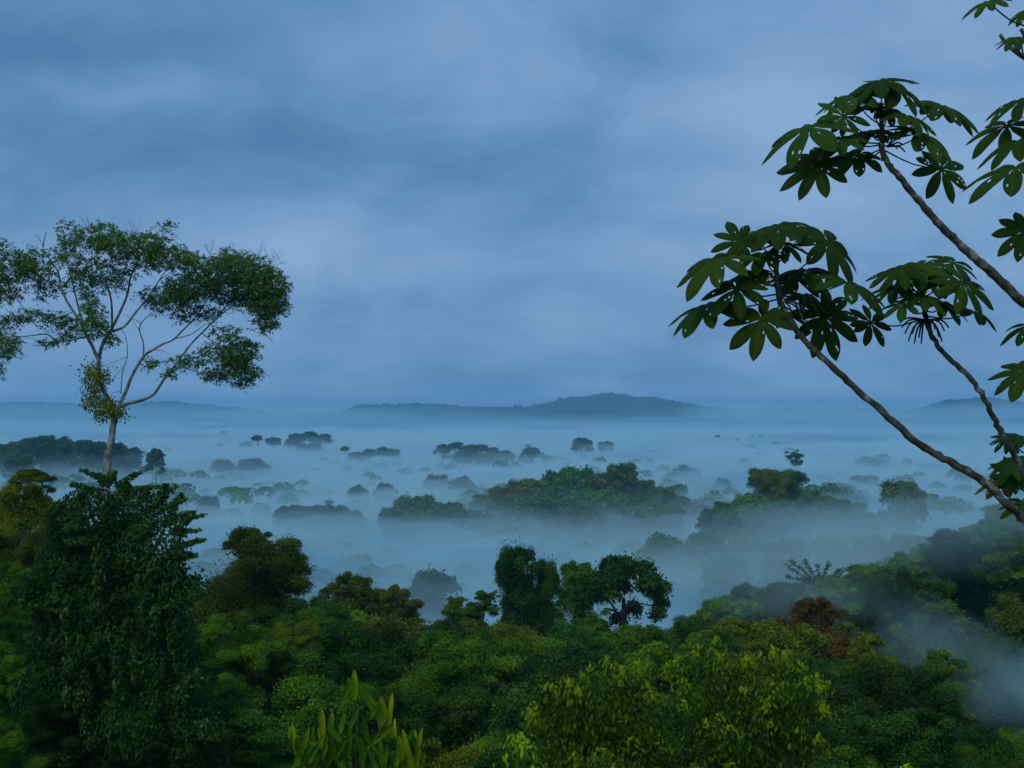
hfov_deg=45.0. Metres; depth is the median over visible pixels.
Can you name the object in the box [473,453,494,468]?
forest tree
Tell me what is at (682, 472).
forest tree
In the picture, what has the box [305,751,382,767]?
forest tree
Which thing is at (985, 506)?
forest tree
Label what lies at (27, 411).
hill
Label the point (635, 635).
forest tree
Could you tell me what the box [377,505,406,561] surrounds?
forest tree
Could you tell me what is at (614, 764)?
shrub
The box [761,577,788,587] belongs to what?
forest tree
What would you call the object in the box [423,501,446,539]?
forest tree
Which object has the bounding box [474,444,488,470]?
forest tree
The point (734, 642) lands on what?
forest tree
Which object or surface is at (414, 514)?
forest tree
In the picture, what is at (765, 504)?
forest tree
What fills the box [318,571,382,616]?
forest tree
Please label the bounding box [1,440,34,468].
forest tree
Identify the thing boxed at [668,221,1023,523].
palmate leaved tree
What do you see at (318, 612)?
forest tree
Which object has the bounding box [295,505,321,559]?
forest tree
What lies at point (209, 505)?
forest tree
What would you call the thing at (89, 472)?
forest tree
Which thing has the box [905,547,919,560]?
forest tree
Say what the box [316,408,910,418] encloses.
hill
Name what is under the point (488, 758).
understory tree
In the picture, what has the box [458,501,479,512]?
forest tree
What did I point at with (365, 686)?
forest tree
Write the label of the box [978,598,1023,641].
forest tree
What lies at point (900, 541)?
forest tree
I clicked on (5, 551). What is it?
forest tree
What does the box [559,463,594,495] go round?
forest tree
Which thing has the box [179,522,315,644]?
forest tree
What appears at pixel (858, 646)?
forest tree
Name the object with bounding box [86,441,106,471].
forest tree
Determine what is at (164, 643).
forest tree
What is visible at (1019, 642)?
forest tree
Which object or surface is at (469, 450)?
forest tree
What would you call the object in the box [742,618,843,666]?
forest tree
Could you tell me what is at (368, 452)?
forest tree
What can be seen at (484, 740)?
forest tree
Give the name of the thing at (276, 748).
forest tree
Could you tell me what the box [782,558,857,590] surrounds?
star leafed tree
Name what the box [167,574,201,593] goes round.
forest tree
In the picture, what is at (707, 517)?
forest tree
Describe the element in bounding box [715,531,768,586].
forest tree
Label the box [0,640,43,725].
forest tree
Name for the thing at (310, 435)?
forest tree
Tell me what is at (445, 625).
forest tree
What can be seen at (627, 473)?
forest tree
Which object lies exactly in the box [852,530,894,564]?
forest tree
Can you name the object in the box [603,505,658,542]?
forest tree
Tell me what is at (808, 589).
forest tree
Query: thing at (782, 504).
forest tree
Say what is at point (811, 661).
forest tree
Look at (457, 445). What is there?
forest tree
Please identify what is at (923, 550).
forest tree
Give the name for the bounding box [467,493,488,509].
forest tree
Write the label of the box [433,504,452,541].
forest tree
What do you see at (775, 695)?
forest tree
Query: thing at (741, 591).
forest tree
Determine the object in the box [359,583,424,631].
forest tree
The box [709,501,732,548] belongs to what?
forest tree
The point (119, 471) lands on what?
forest tree
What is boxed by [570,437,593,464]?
forest tree
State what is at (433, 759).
forest tree
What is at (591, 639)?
forest tree
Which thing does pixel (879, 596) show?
vine clad tree
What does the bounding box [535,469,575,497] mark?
forest tree
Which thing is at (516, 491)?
forest tree
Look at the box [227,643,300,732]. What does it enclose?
forest tree
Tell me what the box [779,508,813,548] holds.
forest tree
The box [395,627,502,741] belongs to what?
forest tree
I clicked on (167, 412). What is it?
hill
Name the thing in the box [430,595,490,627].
forest tree
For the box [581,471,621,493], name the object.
forest tree
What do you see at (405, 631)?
forest tree
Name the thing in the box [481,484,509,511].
forest tree
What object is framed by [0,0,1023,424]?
sky
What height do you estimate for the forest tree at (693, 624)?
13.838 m
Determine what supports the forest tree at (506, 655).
on the ground
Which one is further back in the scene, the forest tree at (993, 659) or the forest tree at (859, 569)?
the forest tree at (859, 569)
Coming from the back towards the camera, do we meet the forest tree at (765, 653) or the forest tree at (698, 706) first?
the forest tree at (765, 653)
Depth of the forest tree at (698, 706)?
67.45 m
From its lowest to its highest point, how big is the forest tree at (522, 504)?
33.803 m
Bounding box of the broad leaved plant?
[288,670,425,767]
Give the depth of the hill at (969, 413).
6025.52 m
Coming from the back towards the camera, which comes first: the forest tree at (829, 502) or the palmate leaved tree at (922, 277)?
the forest tree at (829, 502)
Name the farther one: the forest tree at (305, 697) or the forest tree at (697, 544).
the forest tree at (697, 544)
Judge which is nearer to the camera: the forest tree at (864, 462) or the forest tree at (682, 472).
the forest tree at (682, 472)
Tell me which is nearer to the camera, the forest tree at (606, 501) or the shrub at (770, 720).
the shrub at (770, 720)
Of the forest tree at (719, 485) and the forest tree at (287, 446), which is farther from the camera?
the forest tree at (287, 446)
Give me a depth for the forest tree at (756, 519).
559.29 m
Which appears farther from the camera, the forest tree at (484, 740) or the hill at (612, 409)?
the hill at (612, 409)
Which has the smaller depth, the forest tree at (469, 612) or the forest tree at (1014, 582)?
the forest tree at (469, 612)
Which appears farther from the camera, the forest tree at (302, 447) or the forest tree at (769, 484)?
the forest tree at (302, 447)
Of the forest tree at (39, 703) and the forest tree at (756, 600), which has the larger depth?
the forest tree at (756, 600)
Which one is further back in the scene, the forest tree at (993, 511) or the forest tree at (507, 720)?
the forest tree at (993, 511)
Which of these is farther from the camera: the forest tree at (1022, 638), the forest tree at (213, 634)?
the forest tree at (1022, 638)
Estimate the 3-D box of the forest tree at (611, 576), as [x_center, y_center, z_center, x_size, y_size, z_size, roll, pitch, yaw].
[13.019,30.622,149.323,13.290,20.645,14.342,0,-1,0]
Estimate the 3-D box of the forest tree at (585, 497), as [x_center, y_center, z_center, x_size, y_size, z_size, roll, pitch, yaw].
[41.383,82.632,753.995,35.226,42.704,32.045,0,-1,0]
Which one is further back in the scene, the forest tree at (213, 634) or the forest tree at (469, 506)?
the forest tree at (469, 506)
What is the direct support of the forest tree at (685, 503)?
on the ground
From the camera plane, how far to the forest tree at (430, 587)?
424.31 m
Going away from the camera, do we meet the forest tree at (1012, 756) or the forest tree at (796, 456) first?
the forest tree at (1012, 756)
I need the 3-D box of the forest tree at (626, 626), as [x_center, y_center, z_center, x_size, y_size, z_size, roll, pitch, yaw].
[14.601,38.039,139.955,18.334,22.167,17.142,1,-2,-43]
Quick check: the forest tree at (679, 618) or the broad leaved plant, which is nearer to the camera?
the broad leaved plant
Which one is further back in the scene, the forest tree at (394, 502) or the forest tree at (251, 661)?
the forest tree at (394, 502)
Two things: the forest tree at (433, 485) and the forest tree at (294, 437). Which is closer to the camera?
the forest tree at (433, 485)
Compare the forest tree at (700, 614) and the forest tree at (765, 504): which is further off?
the forest tree at (765, 504)
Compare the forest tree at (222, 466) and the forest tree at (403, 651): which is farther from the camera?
the forest tree at (222, 466)
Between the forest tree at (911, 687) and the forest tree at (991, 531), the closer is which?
the forest tree at (911, 687)
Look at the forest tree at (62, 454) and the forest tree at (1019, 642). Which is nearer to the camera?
the forest tree at (1019, 642)
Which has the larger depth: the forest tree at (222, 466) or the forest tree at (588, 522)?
the forest tree at (222, 466)
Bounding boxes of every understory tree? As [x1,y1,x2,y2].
[446,731,545,767]
[793,748,847,767]
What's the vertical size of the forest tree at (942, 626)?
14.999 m
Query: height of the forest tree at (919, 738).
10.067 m
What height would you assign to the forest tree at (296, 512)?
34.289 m
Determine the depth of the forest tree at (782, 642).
110.28 m
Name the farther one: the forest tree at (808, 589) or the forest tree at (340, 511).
the forest tree at (340, 511)
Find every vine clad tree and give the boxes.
[493,528,543,636]
[527,543,561,638]
[856,554,903,656]
[894,564,915,630]
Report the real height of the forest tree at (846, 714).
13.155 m
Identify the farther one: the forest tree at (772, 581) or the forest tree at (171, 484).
the forest tree at (171, 484)
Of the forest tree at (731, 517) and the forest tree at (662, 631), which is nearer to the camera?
the forest tree at (662, 631)
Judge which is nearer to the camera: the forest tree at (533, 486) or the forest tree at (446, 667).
the forest tree at (446, 667)
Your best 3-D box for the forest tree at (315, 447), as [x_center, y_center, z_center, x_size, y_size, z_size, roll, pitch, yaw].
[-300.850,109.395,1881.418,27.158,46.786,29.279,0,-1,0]
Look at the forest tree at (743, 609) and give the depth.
193.91 m
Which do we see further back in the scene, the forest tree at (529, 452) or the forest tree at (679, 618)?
the forest tree at (529, 452)
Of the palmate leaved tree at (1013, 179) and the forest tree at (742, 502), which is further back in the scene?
the forest tree at (742, 502)
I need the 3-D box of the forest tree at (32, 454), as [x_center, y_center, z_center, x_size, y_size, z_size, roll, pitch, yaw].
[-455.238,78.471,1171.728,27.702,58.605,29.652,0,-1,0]
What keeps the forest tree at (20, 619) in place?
on the ground
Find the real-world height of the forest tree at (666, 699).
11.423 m
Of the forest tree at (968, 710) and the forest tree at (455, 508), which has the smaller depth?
the forest tree at (968, 710)
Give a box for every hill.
[0,401,102,423]
[50,401,324,427]
[281,392,912,430]
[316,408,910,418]
[869,397,1023,432]
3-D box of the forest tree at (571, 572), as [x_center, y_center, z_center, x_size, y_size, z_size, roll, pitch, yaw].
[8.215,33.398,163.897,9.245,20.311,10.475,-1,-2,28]
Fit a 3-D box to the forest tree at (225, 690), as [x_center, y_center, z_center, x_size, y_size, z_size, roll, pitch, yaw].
[-12.863,18.296,53.600,3.644,11.443,3.748,-1,-2,32]
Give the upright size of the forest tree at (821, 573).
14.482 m
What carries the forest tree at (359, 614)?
on the ground
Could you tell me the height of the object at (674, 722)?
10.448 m
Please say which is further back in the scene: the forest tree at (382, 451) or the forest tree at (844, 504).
the forest tree at (382, 451)
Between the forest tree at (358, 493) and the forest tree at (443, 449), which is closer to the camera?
the forest tree at (358, 493)
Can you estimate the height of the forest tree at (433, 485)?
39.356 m
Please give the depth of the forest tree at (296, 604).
118.99 m
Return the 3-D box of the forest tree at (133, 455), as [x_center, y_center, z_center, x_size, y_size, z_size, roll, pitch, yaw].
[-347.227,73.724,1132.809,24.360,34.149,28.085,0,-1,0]
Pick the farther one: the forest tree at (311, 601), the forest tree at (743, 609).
the forest tree at (743, 609)
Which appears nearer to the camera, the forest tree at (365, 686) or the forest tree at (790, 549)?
the forest tree at (365, 686)
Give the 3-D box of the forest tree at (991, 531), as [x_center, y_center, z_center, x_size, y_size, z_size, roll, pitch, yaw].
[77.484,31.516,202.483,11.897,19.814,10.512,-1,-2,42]
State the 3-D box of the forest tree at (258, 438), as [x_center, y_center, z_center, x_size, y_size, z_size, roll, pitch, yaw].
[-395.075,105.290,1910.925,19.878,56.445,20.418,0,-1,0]
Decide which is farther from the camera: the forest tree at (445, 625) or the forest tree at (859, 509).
the forest tree at (859, 509)
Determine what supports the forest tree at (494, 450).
on the ground
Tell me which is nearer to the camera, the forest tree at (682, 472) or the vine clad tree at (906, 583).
the vine clad tree at (906, 583)
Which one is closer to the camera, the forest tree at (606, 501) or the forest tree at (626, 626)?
the forest tree at (626, 626)
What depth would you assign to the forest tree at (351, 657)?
88.77 m
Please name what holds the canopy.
on the ground
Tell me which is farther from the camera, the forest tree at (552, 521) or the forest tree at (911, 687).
the forest tree at (552, 521)
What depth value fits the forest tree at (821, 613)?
122.58 m
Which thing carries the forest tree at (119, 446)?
on the ground
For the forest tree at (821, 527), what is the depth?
560.19 m
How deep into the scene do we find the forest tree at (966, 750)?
57.08 m
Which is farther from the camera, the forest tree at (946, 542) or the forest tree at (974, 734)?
the forest tree at (946, 542)
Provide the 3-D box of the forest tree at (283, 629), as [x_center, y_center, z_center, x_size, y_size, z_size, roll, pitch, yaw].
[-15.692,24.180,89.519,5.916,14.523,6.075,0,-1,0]
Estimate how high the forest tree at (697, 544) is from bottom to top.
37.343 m
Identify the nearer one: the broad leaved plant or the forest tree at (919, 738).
the broad leaved plant
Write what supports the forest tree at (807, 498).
on the ground
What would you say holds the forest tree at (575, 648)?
on the ground
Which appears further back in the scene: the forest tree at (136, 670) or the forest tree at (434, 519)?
the forest tree at (434, 519)
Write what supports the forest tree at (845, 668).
on the ground
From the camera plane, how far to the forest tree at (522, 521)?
706.40 m
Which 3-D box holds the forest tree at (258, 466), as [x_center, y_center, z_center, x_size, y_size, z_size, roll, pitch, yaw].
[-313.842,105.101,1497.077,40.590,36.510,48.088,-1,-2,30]
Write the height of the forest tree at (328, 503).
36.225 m
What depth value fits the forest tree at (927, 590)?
189.23 m
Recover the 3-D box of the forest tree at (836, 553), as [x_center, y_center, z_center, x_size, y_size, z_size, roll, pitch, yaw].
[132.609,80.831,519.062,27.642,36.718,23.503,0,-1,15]
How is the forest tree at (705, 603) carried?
on the ground
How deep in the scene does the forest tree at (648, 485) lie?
795.77 m
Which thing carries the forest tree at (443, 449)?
on the ground
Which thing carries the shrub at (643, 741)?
on the ground
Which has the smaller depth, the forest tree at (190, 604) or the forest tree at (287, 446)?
the forest tree at (190, 604)
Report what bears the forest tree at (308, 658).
on the ground
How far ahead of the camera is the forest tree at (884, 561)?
249.69 m
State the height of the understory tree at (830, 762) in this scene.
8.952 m
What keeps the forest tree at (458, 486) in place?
on the ground
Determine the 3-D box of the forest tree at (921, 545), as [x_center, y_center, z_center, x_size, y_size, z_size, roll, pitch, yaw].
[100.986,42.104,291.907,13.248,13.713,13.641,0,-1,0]
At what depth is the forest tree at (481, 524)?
716.40 m
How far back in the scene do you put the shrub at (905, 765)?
17.70 m
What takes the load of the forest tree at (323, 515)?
on the ground
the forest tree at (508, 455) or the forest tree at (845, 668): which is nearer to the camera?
the forest tree at (845, 668)
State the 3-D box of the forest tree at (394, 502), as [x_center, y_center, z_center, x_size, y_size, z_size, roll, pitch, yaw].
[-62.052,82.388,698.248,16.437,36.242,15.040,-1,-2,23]
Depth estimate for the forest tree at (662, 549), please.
512.55 m
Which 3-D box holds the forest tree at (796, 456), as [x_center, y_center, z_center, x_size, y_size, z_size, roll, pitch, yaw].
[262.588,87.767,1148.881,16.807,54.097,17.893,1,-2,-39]
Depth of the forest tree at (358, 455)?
1640.41 m
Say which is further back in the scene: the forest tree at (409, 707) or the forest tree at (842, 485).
the forest tree at (842, 485)
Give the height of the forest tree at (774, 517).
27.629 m
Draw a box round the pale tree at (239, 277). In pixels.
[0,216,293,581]
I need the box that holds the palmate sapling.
[975,433,1023,522]
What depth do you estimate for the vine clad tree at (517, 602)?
136.37 m
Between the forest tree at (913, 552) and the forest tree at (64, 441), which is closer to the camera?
the forest tree at (913, 552)
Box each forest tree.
[0,443,9,481]
[0,453,33,493]
[0,479,66,590]
[0,526,22,581]
[0,559,46,716]
[0,601,56,684]
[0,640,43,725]
[0,723,53,767]
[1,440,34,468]
[4,683,83,767]
[6,467,58,514]
[12,500,85,588]
[19,436,43,470]
[32,434,59,469]
[38,444,79,499]
[46,435,82,491]
[48,672,134,767]
[69,440,96,484]
[77,584,164,619]
[78,458,102,481]
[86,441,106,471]
[91,645,151,723]
[103,441,129,477]
[111,450,124,481]
[118,446,144,477]
[132,620,204,676]
[142,448,166,482]
[151,482,187,518]
[151,703,319,767]
[156,689,273,759]
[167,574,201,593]
[170,619,250,692]
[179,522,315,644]
[180,596,198,613]
[187,674,259,753]
[192,493,222,547]
[201,608,276,705]
[207,458,234,475]
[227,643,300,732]
[230,637,334,735]
[233,456,273,484]
[251,435,261,452]
[252,599,357,640]
[261,668,408,765]
[264,435,281,447]
[268,505,295,537]
[269,618,331,669]
[280,503,310,532]
[283,442,293,469]
[283,594,301,613]
[285,433,306,470]
[291,614,391,688]
[292,595,352,623]
[295,443,309,470]
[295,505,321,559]
[300,678,433,733]
[302,431,319,442]
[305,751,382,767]
[306,504,333,549]
[308,442,322,467]
[315,433,332,462]
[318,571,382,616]
[324,499,334,559]
[328,504,350,545]
[332,615,466,682]
[339,446,348,456]
[339,509,368,545]
[342,604,407,628]
[345,484,372,515]
[347,451,365,471]
[354,680,445,767]
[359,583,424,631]
[361,449,376,477]
[364,635,430,694]
[370,482,399,520]
[373,447,390,470]
[375,628,420,643]
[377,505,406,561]
[383,735,484,767]
[385,448,401,478]
[387,492,450,562]
[388,499,410,560]
[392,614,472,654]
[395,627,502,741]
[405,616,430,630]
[407,563,462,624]
[419,678,512,755]
[421,473,448,501]
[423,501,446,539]
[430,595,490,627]
[432,444,451,472]
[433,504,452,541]
[438,501,468,554]
[446,475,479,516]
[448,441,463,472]
[451,450,473,469]
[456,508,497,547]
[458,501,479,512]
[458,619,488,651]
[459,444,480,471]
[460,716,592,767]
[464,626,563,694]
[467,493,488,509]
[471,654,623,759]
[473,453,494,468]
[473,590,499,629]
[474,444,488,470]
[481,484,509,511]
[485,503,516,526]
[485,619,563,691]
[486,447,500,454]
[488,509,541,548]
[494,450,516,461]
[500,480,534,504]
[508,635,627,699]
[513,497,541,516]
[519,447,540,478]
[521,477,546,499]
[527,487,579,519]
[530,508,573,543]
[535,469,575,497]
[539,623,611,663]
[551,560,610,629]
[552,667,661,723]
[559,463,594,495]
[560,506,612,548]
[560,617,616,639]
[565,485,597,518]
[565,625,617,647]
[567,550,673,631]
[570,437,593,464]
[578,699,711,756]
[580,749,644,767]
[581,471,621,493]
[591,487,627,518]
[597,441,614,469]
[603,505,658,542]
[605,462,643,495]
[606,623,692,676]
[609,627,681,654]
[611,621,680,640]
[617,636,691,709]
[619,491,654,536]
[630,479,655,502]
[631,531,692,619]
[646,501,686,537]
[649,485,677,506]
[653,643,798,699]
[658,686,709,711]
[662,464,706,498]
[663,628,748,673]
[668,614,688,631]
[669,699,714,741]
[672,608,710,628]
[672,615,718,644]
[674,494,694,511]
[675,640,746,649]
[678,527,733,600]
[684,649,807,721]
[687,619,751,649]
[694,508,723,539]
[697,555,755,606]
[697,667,850,765]
[698,593,731,618]
[706,595,772,627]
[708,710,846,767]
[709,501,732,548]
[709,581,765,609]
[710,477,738,500]
[714,506,746,548]
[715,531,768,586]
[729,492,760,532]
[729,598,772,618]
[732,626,834,671]
[734,505,769,540]
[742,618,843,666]
[743,466,790,524]
[748,494,773,531]
[754,557,809,587]
[754,578,808,628]
[756,536,816,582]
[761,509,789,541]
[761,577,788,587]
[768,496,797,542]
[773,467,813,510]
[773,595,850,660]
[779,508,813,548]
[782,654,856,706]
[784,449,804,469]
[788,585,824,615]
[792,575,867,641]
[794,487,828,540]
[798,662,865,729]
[802,571,833,587]
[804,506,837,564]
[807,535,858,575]
[812,740,883,767]
[813,494,839,560]
[820,481,856,533]
[822,696,951,765]
[827,509,861,569]
[831,650,896,703]
[836,499,854,529]
[837,703,985,767]
[840,562,882,619]
[842,630,900,665]
[850,455,888,477]
[850,662,984,737]
[852,501,868,537]
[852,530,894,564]
[859,549,964,643]
[863,558,889,566]
[876,478,931,540]
[881,532,928,557]
[884,601,985,703]
[890,659,974,701]
[899,662,979,725]
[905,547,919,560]
[906,544,969,617]
[908,536,950,551]
[915,541,940,547]
[916,647,986,726]
[923,527,997,616]
[931,742,979,767]
[940,532,997,588]
[951,633,1023,729]
[954,721,1009,759]
[957,517,1022,631]
[957,521,982,583]
[961,565,1016,625]
[969,739,1023,767]
[977,497,1023,541]
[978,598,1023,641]
[979,543,1023,606]
[984,503,1023,552]
[998,725,1023,753]
[999,634,1023,691]
[1005,636,1023,701]
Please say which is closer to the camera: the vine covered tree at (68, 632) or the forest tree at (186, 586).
the vine covered tree at (68, 632)
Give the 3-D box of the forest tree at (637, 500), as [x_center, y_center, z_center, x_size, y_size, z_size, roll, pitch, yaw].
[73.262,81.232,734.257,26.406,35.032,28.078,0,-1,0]
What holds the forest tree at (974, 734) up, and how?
on the ground
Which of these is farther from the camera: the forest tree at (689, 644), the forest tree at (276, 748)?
the forest tree at (689, 644)
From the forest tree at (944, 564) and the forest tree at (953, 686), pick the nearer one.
the forest tree at (953, 686)
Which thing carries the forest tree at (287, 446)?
on the ground
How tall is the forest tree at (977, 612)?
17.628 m
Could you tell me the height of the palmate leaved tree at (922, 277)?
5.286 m
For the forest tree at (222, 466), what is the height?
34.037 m
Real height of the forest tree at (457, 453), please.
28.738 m
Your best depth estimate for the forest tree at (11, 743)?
39.44 m
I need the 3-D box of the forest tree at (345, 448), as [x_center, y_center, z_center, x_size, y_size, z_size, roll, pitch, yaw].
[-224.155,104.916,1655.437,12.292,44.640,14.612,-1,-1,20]
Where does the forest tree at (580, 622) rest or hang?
on the ground
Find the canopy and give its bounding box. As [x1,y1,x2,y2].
[0,427,1023,623]
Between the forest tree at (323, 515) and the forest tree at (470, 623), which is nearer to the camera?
the forest tree at (470, 623)
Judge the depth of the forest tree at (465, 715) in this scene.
66.89 m
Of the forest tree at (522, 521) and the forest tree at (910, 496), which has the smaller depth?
the forest tree at (910, 496)
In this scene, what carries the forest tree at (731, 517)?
on the ground
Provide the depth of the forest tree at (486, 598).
146.77 m
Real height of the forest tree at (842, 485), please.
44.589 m
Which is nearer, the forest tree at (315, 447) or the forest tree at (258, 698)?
the forest tree at (258, 698)
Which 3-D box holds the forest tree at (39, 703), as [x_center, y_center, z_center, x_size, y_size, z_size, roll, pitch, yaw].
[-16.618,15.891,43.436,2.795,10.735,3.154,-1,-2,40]
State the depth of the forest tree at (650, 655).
93.88 m
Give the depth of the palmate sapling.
7.81 m
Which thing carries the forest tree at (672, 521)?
on the ground
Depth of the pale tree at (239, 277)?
84.41 m
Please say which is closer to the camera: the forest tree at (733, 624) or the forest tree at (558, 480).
the forest tree at (733, 624)
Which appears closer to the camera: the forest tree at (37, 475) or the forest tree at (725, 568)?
the forest tree at (37, 475)
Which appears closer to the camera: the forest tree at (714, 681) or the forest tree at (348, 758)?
the forest tree at (348, 758)
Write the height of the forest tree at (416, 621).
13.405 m
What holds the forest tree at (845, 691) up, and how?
on the ground
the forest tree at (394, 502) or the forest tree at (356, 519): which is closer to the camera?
the forest tree at (394, 502)
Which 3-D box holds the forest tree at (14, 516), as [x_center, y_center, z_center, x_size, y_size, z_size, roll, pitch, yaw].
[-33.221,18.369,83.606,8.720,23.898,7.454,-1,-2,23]
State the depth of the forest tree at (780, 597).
199.02 m
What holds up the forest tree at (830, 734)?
on the ground
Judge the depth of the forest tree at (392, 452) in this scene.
1629.69 m
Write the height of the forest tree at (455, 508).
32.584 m
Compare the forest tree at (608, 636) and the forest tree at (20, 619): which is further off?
the forest tree at (608, 636)
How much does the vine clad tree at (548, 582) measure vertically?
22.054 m
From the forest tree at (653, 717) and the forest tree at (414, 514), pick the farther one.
the forest tree at (414, 514)
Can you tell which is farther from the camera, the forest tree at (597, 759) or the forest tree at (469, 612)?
the forest tree at (469, 612)
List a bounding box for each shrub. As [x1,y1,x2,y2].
[492,731,544,767]
[517,655,673,767]
[528,760,699,767]
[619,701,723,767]
[637,635,840,767]
[867,763,937,767]
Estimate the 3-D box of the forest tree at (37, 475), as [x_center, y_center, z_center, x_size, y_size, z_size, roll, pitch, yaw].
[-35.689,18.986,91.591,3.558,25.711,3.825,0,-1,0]
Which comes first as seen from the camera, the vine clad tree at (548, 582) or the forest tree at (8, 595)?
the forest tree at (8, 595)
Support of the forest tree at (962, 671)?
on the ground
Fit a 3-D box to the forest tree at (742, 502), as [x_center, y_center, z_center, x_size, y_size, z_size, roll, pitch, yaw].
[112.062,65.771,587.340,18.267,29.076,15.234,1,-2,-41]
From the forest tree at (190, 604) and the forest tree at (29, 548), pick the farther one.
the forest tree at (190, 604)
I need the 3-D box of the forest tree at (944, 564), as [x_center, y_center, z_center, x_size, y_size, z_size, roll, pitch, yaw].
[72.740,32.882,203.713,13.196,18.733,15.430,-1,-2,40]
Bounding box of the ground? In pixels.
[0,426,1023,741]
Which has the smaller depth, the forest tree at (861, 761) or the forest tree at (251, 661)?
the forest tree at (861, 761)
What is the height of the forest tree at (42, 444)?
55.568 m
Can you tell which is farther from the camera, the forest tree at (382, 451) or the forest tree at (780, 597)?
the forest tree at (382, 451)
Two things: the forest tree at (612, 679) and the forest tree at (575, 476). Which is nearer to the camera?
the forest tree at (612, 679)
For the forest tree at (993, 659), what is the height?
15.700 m
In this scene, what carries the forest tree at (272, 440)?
on the ground
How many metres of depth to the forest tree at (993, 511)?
213.82 m
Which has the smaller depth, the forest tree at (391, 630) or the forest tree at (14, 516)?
the forest tree at (14, 516)
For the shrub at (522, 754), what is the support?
on the ground
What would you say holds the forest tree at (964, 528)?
on the ground
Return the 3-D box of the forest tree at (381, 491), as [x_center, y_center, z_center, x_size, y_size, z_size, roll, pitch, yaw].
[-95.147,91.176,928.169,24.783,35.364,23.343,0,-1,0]
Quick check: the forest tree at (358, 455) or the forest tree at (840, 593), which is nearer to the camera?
the forest tree at (840, 593)
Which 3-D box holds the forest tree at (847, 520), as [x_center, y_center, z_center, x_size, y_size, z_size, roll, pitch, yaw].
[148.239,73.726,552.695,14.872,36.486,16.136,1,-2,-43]
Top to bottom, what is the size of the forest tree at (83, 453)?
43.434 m
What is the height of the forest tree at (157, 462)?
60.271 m
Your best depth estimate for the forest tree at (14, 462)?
973.12 m
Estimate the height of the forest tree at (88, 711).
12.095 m
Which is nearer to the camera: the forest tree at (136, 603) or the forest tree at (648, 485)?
the forest tree at (136, 603)
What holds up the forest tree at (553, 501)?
on the ground
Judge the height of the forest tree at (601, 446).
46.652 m
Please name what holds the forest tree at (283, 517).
on the ground
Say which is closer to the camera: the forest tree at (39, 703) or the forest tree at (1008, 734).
the forest tree at (39, 703)
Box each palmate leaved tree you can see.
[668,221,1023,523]
[761,78,1023,307]
[860,255,1023,480]
[961,0,1023,401]
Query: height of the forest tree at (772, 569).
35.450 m
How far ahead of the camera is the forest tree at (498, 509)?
739.40 m
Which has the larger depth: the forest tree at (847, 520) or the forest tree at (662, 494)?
the forest tree at (662, 494)
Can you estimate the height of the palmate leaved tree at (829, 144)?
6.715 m
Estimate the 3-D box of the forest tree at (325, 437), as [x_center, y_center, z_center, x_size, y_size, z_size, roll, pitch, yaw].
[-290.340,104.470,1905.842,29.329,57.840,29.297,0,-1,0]
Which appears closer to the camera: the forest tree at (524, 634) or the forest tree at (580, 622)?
the forest tree at (524, 634)
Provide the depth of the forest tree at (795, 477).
601.15 m
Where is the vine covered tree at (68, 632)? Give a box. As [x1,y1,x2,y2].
[8,468,232,767]
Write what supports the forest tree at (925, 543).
on the ground
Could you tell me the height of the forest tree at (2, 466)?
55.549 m
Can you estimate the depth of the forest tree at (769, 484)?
594.52 m

